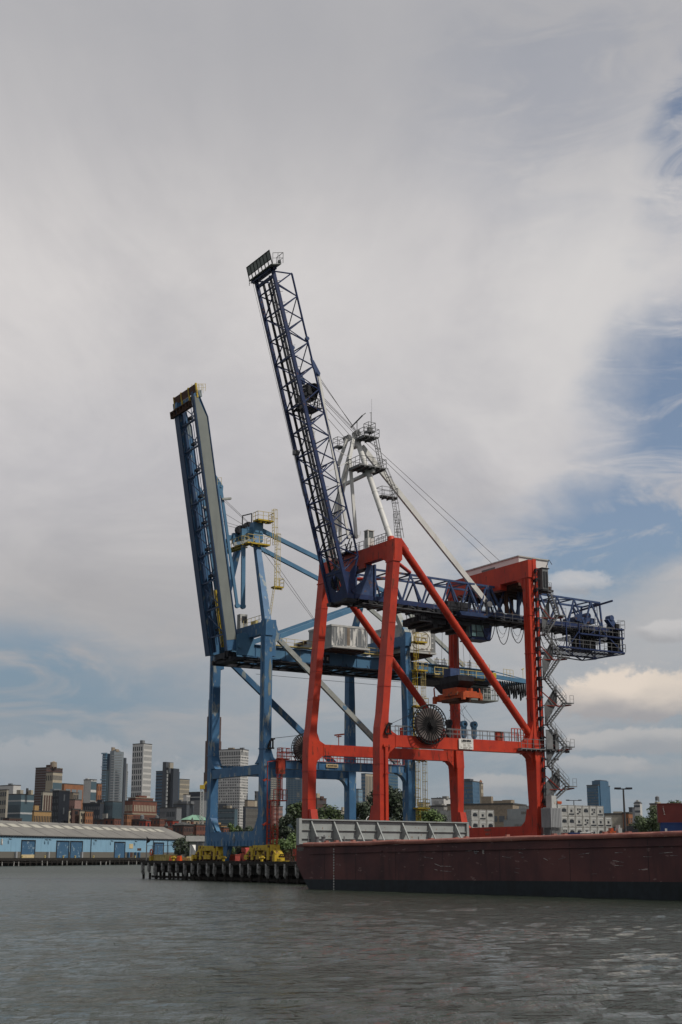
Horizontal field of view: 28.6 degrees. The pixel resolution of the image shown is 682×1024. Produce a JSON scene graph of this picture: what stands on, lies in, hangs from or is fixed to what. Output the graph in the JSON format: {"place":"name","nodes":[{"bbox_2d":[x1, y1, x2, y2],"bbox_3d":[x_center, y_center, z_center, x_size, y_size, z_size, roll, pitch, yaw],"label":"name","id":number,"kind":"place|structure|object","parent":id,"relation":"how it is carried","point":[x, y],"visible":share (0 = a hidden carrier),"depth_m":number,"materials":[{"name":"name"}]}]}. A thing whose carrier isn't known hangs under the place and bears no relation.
{"place":"outdoors","nodes":[
{"label":"outdoors","id":0,"kind":"place"},
{"bbox_2d":[151,859,294,867],"bbox_3d":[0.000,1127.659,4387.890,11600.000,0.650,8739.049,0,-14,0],"label":"ground","id":1,"kind":"structure","parent":0,"point":[228,866],"depth_m":187.72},
{"bbox_2d":[0,789,8,819],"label":"building","id":2,"kind":"structure","parent":1,"relation":"on","point":[4,793],"depth_m":881.58,"materials":[{"name":"concrete"}]},
{"bbox_2d":[0,783,20,793],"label":"building","id":3,"kind":"structure","parent":1,"relation":"on","point":[12,788],"depth_m":1474.96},
{"bbox_2d":[7,788,34,821],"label":"building","id":4,"kind":"structure","parent":1,"relation":"on","point":[20,804],"depth_m":932.41,"materials":[{"name":"glass"}]},
{"bbox_2d":[32,806,51,821],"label":"building","id":5,"kind":"structure","parent":1,"relation":"on","point":[40,816],"depth_m":637.17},
{"bbox_2d":[40,791,52,810],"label":"building","id":6,"kind":"structure","parent":1,"relation":"on","point":[46,800],"depth_m":784.54,"materials":[{"name":"stone"}]},
{"bbox_2d":[34,761,62,810],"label":"building","id":7,"kind":"structure","parent":1,"relation":"on","point":[40,778],"depth_m":1575.65,"materials":[{"name":"stone"}]},
{"bbox_2d":[34,769,45,808],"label":"window","id":8,"kind":"structure","parent":7,"relation":"in","point":[38,769],"depth_m":1573.48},
{"bbox_2d":[45,772,62,790],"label":"building","id":9,"kind":"structure","parent":1,"relation":"on","point":[53,780],"depth_m":1279.71,"materials":[{"name":"concrete"}]},
{"bbox_2d":[50,789,69,822],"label":"building","id":10,"kind":"structure","parent":1,"relation":"on","point":[60,806],"depth_m":735.37,"materials":[{"name":"concrete"}]},
{"bbox_2d":[62,783,83,809],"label":"building","id":11,"kind":"structure","parent":1,"relation":"on","point":[73,787],"depth_m":1388.21,"materials":[{"name":"brick"}]},
{"bbox_2d":[69,799,81,809],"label":"building","id":12,"kind":"structure","parent":1,"relation":"on","point":[74,803],"depth_m":783.71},
{"bbox_2d":[70,809,80,823],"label":"brick house","id":13,"kind":"structure","parent":1,"relation":"on","point":[74,815],"depth_m":732.48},
{"bbox_2d":[79,810,85,823],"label":"brick house","id":14,"kind":"structure","parent":1,"relation":"on","point":[81,816],"depth_m":731.80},
{"bbox_2d":[84,811,93,823],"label":"brick house","id":15,"kind":"structure","parent":1,"relation":"on","point":[88,818],"depth_m":732.45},
{"bbox_2d":[83,778,96,802],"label":"building","id":16,"kind":"structure","parent":1,"relation":"on","point":[89,791],"depth_m":1080.50,"materials":[{"name":"concrete"}]},
{"bbox_2d":[90,781,96,800],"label":"window","id":17,"kind":"structure","parent":16,"relation":"in","point":[93,784],"depth_m":1080.38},
{"bbox_2d":[82,800,103,818],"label":"building","id":18,"kind":"structure","parent":1,"relation":"on","point":[97,807],"depth_m":881.74,"materials":[{"name":"stone"}]},
{"bbox_2d":[96,783,101,800],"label":"building","id":19,"kind":"structure","parent":1,"relation":"on","point":[98,790],"depth_m":1226.49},
{"bbox_2d":[93,814,107,824],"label":"brick house","id":20,"kind":"structure","parent":1,"relation":"on","point":[98,821],"depth_m":769.48,"materials":[{"name":"brick"}]},
{"bbox_2d":[104,818,121,824],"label":"brick house","id":21,"kind":"structure","parent":1,"relation":"on","point":[112,821],"depth_m":744.61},
{"bbox_2d":[104,801,122,823],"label":"building","id":22,"kind":"structure","parent":1,"relation":"on","point":[112,809],"depth_m":881.75,"materials":[{"name":"glass"}]},
{"bbox_2d":[100,747,127,824],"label":"building","id":23,"kind":"structure","parent":1,"relation":"on","point":[114,777],"depth_m":1867.74,"materials":[{"name":"glass"}]},
{"bbox_2d":[123,814,132,825],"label":"brick house","id":24,"kind":"structure","parent":1,"relation":"on","point":[128,818],"depth_m":793.56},
{"bbox_2d":[124,795,157,819],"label":"building","id":25,"kind":"structure","parent":1,"relation":"on","point":[137,806],"depth_m":837.62,"materials":[{"name":"brick"}]},
{"bbox_2d":[131,740,151,797],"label":"building","id":26,"kind":"structure","parent":1,"relation":"on","point":[141,767],"depth_m":1974.52,"materials":[{"name":"concrete"}]},
{"bbox_2d":[131,747,141,796],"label":"window","id":27,"kind":"structure","parent":26,"relation":"in","point":[137,765],"depth_m":1972.14,"materials":[{"name":"glass"}]},
{"bbox_2d":[143,745,151,783],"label":"window","id":28,"kind":"structure","parent":26,"relation":"in","point":[145,746],"depth_m":1978.41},
{"bbox_2d":[150,815,166,826],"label":"brick house","id":29,"kind":"structure","parent":1,"relation":"on","point":[156,821],"depth_m":744.27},
{"bbox_2d":[155,762,179,817],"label":"building","id":30,"kind":"structure","parent":1,"relation":"on","point":[167,786],"depth_m":1471.97,"materials":[{"name":"stone"}]},
{"bbox_2d":[160,807,181,822],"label":"building","id":31,"kind":"structure","parent":1,"relation":"on","point":[171,813],"depth_m":832.23,"materials":[{"name":"concrete"}]},
{"bbox_2d":[172,838,188,855],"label":"tree","id":32,"kind":"object","parent":1,"relation":"on","point":[178,847],"visible":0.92,"depth_m":483.95,"materials":[{"name":"green plant"}]},
{"bbox_2d":[172,822,193,835],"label":"brick house","id":33,"kind":"structure","parent":1,"relation":"on","point":[183,828],"depth_m":644.94,"materials":[{"name":"brick"}]},
{"bbox_2d":[173,800,194,818],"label":"building","id":34,"kind":"structure","parent":1,"relation":"on","point":[187,808],"depth_m":882.38,"materials":[{"name":"concrete"}]},
{"bbox_2d":[179,779,189,800],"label":"building","id":35,"kind":"structure","parent":1,"relation":"on","point":[183,786],"depth_m":1672.64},
{"bbox_2d":[179,833,204,856],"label":"tree","id":36,"kind":"object","parent":1,"relation":"on","point":[186,850],"visible":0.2,"depth_m":483.64,"materials":[{"name":"green plant"}]},
{"bbox_2d":[181,815,205,823],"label":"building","id":37,"kind":"structure","parent":1,"relation":"on","point":[196,819],"depth_m":874.03,"materials":[{"name":"metal"}]},
{"bbox_2d":[186,836,204,844],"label":"shed","id":38,"kind":"structure","parent":1,"relation":"on","point":[191,839],"depth_m":406.22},
{"bbox_2d":[189,792,206,816],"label":"building","id":39,"kind":"structure","parent":1,"relation":"on","point":[195,797],"depth_m":1174.54,"materials":[{"name":"stone"}]},
{"bbox_2d":[190,818,205,835],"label":"brick house","id":40,"kind":"structure","parent":1,"relation":"on","point":[199,829],"depth_m":657.47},
{"bbox_2d":[199,781,206,823],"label":"tower crane","id":41,"kind":"object","parent":1,"relation":"on","point":[202,787],"visible":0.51,"depth_m":880.07,"materials":[{"name":"white paint"}]},
{"bbox_2d":[204,703,220,791],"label":"building","id":42,"kind":"structure","parent":1,"relation":"on","point":[206,761],"depth_m":2082.63,"materials":[{"name":"stone"}]},
{"bbox_2d":[218,804,237,854],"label":"building","id":43,"kind":"structure","parent":1,"relation":"on","point":[227,814],"depth_m":978.53,"materials":[{"name":"concrete"}]},
{"bbox_2d":[218,748,248,827],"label":"building","id":44,"kind":"structure","parent":1,"relation":"on","point":[233,792],"depth_m":1478.48,"materials":[{"name":"concrete"}]},
{"bbox_2d":[218,756,239,824],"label":"window","id":45,"kind":"structure","parent":44,"relation":"in","point":[239,756],"depth_m":1476.70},
{"bbox_2d":[240,757,247,827],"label":"window","id":46,"kind":"structure","parent":44,"relation":"in","point":[242,757],"depth_m":1477.78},
{"bbox_2d":[243,806,257,829],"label":"building","id":47,"kind":"structure","parent":1,"relation":"on","point":[250,813],"depth_m":881.10,"materials":[{"name":"concrete"}]},
{"bbox_2d":[271,777,279,805],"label":"building","id":48,"kind":"structure","parent":1,"relation":"on","point":[274,782],"depth_m":1477.49,"materials":[{"name":"concrete"}]},
{"bbox_2d":[272,806,282,824],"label":"building","id":49,"kind":"structure","parent":1,"relation":"on","point":[280,812],"depth_m":881.35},
{"bbox_2d":[271,838,292,853],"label":"bush","id":50,"kind":"object","parent":1,"relation":"on","point":[284,844],"visible":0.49,"depth_m":246.18,"materials":[{"name":"green plant"}]},
{"bbox_2d":[278,813,295,838],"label":"tree","id":51,"kind":"object","parent":1,"relation":"on","point":[284,830],"visible":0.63,"depth_m":267.42,"materials":[{"name":"green plant"}]},
{"bbox_2d":[284,833,295,858],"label":"bush","id":52,"kind":"object","parent":1,"relation":"on","point":[292,838],"visible":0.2,"depth_m":253.61,"materials":[{"name":"green plant"}]},
{"bbox_2d":[285,801,301,830],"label":"tree","id":53,"kind":"object","parent":1,"relation":"on","point":[294,810],"visible":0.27,"depth_m":276.66,"materials":[{"name":"green plant"}]},
{"bbox_2d":[286,778,301,829],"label":"building","id":54,"kind":"structure","parent":1,"relation":"on","point":[294,790],"depth_m":1472.97,"materials":[{"name":"concrete"}]},
{"bbox_2d":[286,779,301,826],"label":"window","id":55,"kind":"structure","parent":54,"relation":"in","point":[286,779],"depth_m":1473.10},
{"bbox_2d":[316,793,326,818],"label":"building","id":56,"kind":"structure","parent":1,"relation":"on","point":[320,800],"depth_m":1178.74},
{"bbox_2d":[316,804,343,819],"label":"tree","id":57,"kind":"object","parent":1,"relation":"on","point":[330,812],"visible":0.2,"depth_m":291.86,"materials":[{"name":"green plant"}]},
{"bbox_2d":[356,789,362,817],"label":"building","id":58,"kind":"structure","parent":1,"relation":"on","point":[359,795],"depth_m":1274.70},
{"bbox_2d":[356,801,371,819],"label":"tree","id":59,"kind":"object","parent":1,"relation":"on","point":[363,809],"visible":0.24,"depth_m":290.95,"materials":[{"name":"green plant"}]},
{"bbox_2d":[361,773,372,801],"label":"building","id":60,"kind":"structure","parent":1,"relation":"on","point":[367,783],"depth_m":1474.74,"materials":[{"name":"concrete"}]},
{"bbox_2d":[366,776,372,801],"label":"window","id":61,"kind":"structure","parent":60,"relation":"in","point":[366,776],"depth_m":1476.16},
{"bbox_2d":[358,784,402,820],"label":"tree","id":62,"kind":"object","parent":1,"relation":"on","point":[395,800],"visible":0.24,"depth_m":296.84,"materials":[{"name":"green plant"}]},
{"bbox_2d":[388,773,397,789],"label":"building","id":63,"kind":"structure","parent":1,"relation":"on","point":[393,780],"depth_m":1383.87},
{"bbox_2d":[416,807,445,821],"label":"tree","id":64,"kind":"object","parent":1,"relation":"on","point":[432,815],"visible":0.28,"depth_m":282.34,"materials":[{"name":"green plant"}]},
{"bbox_2d":[429,804,446,812],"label":"building","id":65,"kind":"structure","parent":1,"relation":"on","point":[440,807],"depth_m":509.40,"materials":[{"name":"concrete"}]},
{"bbox_2d":[431,796,449,804],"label":"building","id":66,"kind":"structure","parent":1,"relation":"on","point":[445,800],"depth_m":883.33,"materials":[{"name":"concrete"}]},
{"bbox_2d":[464,779,479,803],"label":"building","id":67,"kind":"structure","parent":1,"relation":"on","point":[471,791],"depth_m":1080.46,"materials":[{"name":"glass"}]},
{"bbox_2d":[464,782,472,803],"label":"window","id":68,"kind":"structure","parent":67,"relation":"in","point":[466,783],"depth_m":1079.32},
{"bbox_2d":[446,796,526,826],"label":"building","id":69,"kind":"structure","parent":1,"relation":"on","point":[499,808],"depth_m":442.75,"materials":[{"name":"concrete"}]},
{"bbox_2d":[586,780,610,812],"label":"building","id":70,"kind":"structure","parent":1,"relation":"on","point":[598,792],"depth_m":1278.87,"materials":[{"name":"glass"}]},
{"bbox_2d":[587,786,598,805],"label":"window","id":71,"kind":"structure","parent":70,"relation":"in","point":[587,786],"depth_m":1276.42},
{"bbox_2d":[604,811,622,830],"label":"building","id":72,"kind":"structure","parent":1,"relation":"on","point":[617,817],"depth_m":458.80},
{"bbox_2d":[614,787,631,832],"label":"lamp mast","id":73,"kind":"object","parent":1,"relation":"on","point":[623,789],"visible":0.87,"depth_m":200.35,"materials":[{"name":"grey metal"}]},
{"bbox_2d":[622,812,632,828],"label":"building","id":74,"kind":"structure","parent":1,"relation":"on","point":[629,817],"depth_m":456.99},
{"bbox_2d":[633,800,642,822],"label":"building","id":75,"kind":"structure","parent":1,"relation":"on","point":[638,806],"depth_m":1271.48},
{"bbox_2d":[636,805,659,831],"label":"tree","id":76,"kind":"object","parent":1,"relation":"on","point":[647,824],"visible":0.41,"depth_m":319.46,"materials":[{"name":"green plant"}]},
{"bbox_2d":[0,865,681,1023],"bbox_3d":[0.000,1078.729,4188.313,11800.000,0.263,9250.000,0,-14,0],"label":"water","id":77,"kind":"structure","parent":0,"point":[103,944],"depth_m":47.68,"materials":[{"name":"grey liquid"}]},
{"bbox_2d":[0,858,183,865],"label":"pier","id":78,"kind":"structure","parent":77,"relation":"in","point":[58,861],"depth_m":497.20,"materials":[{"name":"wood"}]},
{"bbox_2d":[0,820,189,857],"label":"warehouse","id":79,"kind":"structure","parent":78,"relation":"on","point":[24,839],"depth_m":517.36,"materials":[{"name":"blue paint"}]},
{"bbox_2d":[20,840,35,857],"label":"door","id":80,"kind":"structure","parent":79,"relation":"in","point":[27,846],"depth_m":480.59,"materials":[{"name":"metal"}]},
{"bbox_2d":[56,840,69,857],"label":"door","id":81,"kind":"structure","parent":79,"relation":"in","point":[62,847],"depth_m":500.71,"materials":[{"name":"metal"}]},
{"bbox_2d":[69,841,82,857],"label":"door","id":82,"kind":"structure","parent":79,"relation":"in","point":[76,847],"depth_m":509.09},
{"bbox_2d":[114,842,125,857],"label":"door","id":83,"kind":"structure","parent":79,"relation":"in","point":[119,847],"depth_m":538.36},
{"bbox_2d":[154,842,163,854],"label":"door","id":84,"kind":"structure","parent":79,"relation":"in","point":[160,848],"depth_m":567.93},
{"bbox_2d":[140,860,304,883],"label":"wharf","id":85,"kind":"structure","parent":77,"relation":"in","point":[259,874],"depth_m":186.53,"materials":[{"name":"wood"}]},
{"bbox_2d":[153,855,176,860],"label":"steel crate","id":86,"kind":"object","parent":85,"relation":"on","point":[160,857],"visible":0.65,"depth_m":208.57,"materials":[{"name":"yellow paint"}]},
{"bbox_2d":[280,849,294,860],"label":"pallet fence","id":87,"kind":"object","parent":85,"relation":"on","point":[288,857],"visible":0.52,"depth_m":180.38,"materials":[{"name":"wood"}]},
{"bbox_2d":[170,383,525,860],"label":"gantry crane","id":88,"kind":"object","parent":85,"relation":"on","point":[347,649],"visible":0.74,"depth_m":199.46,"materials":[{"name":"blue paint"}]},
{"bbox_2d":[246,250,625,860],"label":"gantry crane","id":89,"kind":"object","parent":85,"relation":"on","point":[519,579],"visible":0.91,"depth_m":177.68,"materials":[{"name":"red paint"}]},
{"bbox_2d":[445,706,459,736],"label":"hook block","id":90,"kind":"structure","parent":89,"relation":"hanging from","point":[449,725],"depth_m":178.51,"materials":[{"name":"black metal"}]},
{"bbox_2d":[432,631,482,704],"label":"spreader","id":91,"kind":"object","parent":89,"relation":"hanging from","point":[453,687],"visible":0.92,"depth_m":180.06,"materials":[{"name":"orange metal"}]},
{"bbox_2d":[451,707,467,738],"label":"hook block","id":92,"kind":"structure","parent":89,"relation":"hanging from","point":[463,724],"depth_m":180.14,"materials":[{"name":"blue metal"}]},
{"bbox_2d":[453,706,477,738],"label":"hook block","id":93,"kind":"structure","parent":89,"relation":"hanging from","point":[473,724],"depth_m":181.01,"materials":[{"name":"blue metal"}]},
{"bbox_2d":[296,831,681,899],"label":"barge","id":94,"kind":"object","parent":77,"relation":"on","point":[635,865],"visible":1,"depth_m":120.50,"materials":[{"name":"red paint"}]},
{"bbox_2d":[296,816,468,844],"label":"cargo rack","id":95,"kind":"object","parent":94,"relation":"on","point":[309,830],"visible":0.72,"depth_m":152.21,"materials":[{"name":"metal"}]},
{"bbox_2d":[0,0,681,837],"label":"sky","id":96,"kind":"structure","parent":0,"point":[473,208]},
{"bbox_2d":[447,820,478,827],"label":"refrigerated container","id":97,"kind":"object","parent":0,"point":[473,823],"visible":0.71,"depth_m":329.90,"materials":[{"name":"metal"}]},
{"bbox_2d":[440,809,478,820],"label":"refrigerated container","id":98,"kind":"object","parent":97,"relation":"on","point":[471,814],"visible":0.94,"depth_m":330.92,"materials":[{"name":"metal"}]},
{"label":"refrigerated container","id":99,"kind":"object","parent":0,"visible":0},
{"bbox_2d":[568,827,575,832],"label":"refrigerated container","id":100,"kind":"object","parent":99,"relation":"on","point":[571,829],"visible":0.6,"depth_m":329.50,"materials":[{"name":"metal"}]},
{"bbox_2d":[568,816,575,826],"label":"refrigerated container","id":101,"kind":"object","parent":100,"relation":"on","point":[571,821],"visible":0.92,"depth_m":329.92,"materials":[{"name":"metal"}]},
{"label":"refrigerated container","id":102,"kind":"object","parent":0,"visible":0},
{"bbox_2d":[576,827,582,832],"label":"refrigerated container","id":103,"kind":"object","parent":102,"relation":"on","point":[579,829],"visible":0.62,"depth_m":330.76,"materials":[{"name":"metal"}]},
{"bbox_2d":[575,816,582,826],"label":"refrigerated container","id":104,"kind":"object","parent":103,"relation":"on","point":[579,821],"visible":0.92,"depth_m":331.34,"materials":[{"name":"metal"}]},
{"bbox_2d":[575,805,582,815],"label":"refrigerated container","id":105,"kind":"object","parent":104,"relation":"on","point":[578,810],"visible":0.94,"depth_m":331.95,"materials":[{"name":"metal"}]},
{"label":"refrigerated container","id":106,"kind":"object","parent":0,"visible":0},
{"bbox_2d":[597,827,604,833],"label":"refrigerated container","id":107,"kind":"object","parent":106,"relation":"on","point":[601,830],"visible":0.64,"depth_m":334.90,"materials":[{"name":"metal"}]},
{"bbox_2d":[597,817,603,826],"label":"refrigerated container","id":108,"kind":"object","parent":107,"relation":"on","point":[600,821],"visible":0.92,"depth_m":335.46,"materials":[{"name":"metal"}]},
{"bbox_2d":[596,806,603,816],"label":"refrigerated container","id":109,"kind":"object","parent":108,"relation":"on","point":[600,811],"visible":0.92,"depth_m":336.23,"materials":[{"name":"metal"}]},
{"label":"refrigerated container","id":110,"kind":"object","parent":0,"visible":0},
{"bbox_2d":[604,817,611,826],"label":"refrigerated container","id":111,"kind":"object","parent":110,"relation":"on","point":[607,821],"visible":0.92,"depth_m":336.96,"materials":[{"name":"metal"}]},
{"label":"shipping container","id":112,"kind":"object","parent":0,"visible":0},
{"bbox_2d":[504,819,524,826],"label":"shipping container","id":113,"kind":"object","parent":112,"relation":"on","point":[513,822],"visible":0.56,"depth_m":337.19,"materials":[{"name":"metal"}]},
{"bbox_2d":[507,808,528,819],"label":"shipping container","id":114,"kind":"object","parent":113,"relation":"on","point":[512,814],"visible":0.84,"depth_m":336.95,"materials":[{"name":"metal"}]},
{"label":"shipping container","id":115,"kind":"object","parent":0,"visible":0},
{"bbox_2d":[659,822,681,831],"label":"shipping container","id":116,"kind":"object","parent":115,"relation":"on","point":[671,826],"visible":0.4,"depth_m":206.09,"materials":[{"name":"metal"}]},
{"bbox_2d":[656,803,681,822],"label":"shipping container","id":117,"kind":"object","parent":116,"relation":"on","point":[669,812],"visible":1,"depth_m":206.65,"materials":[{"name":"metal"}]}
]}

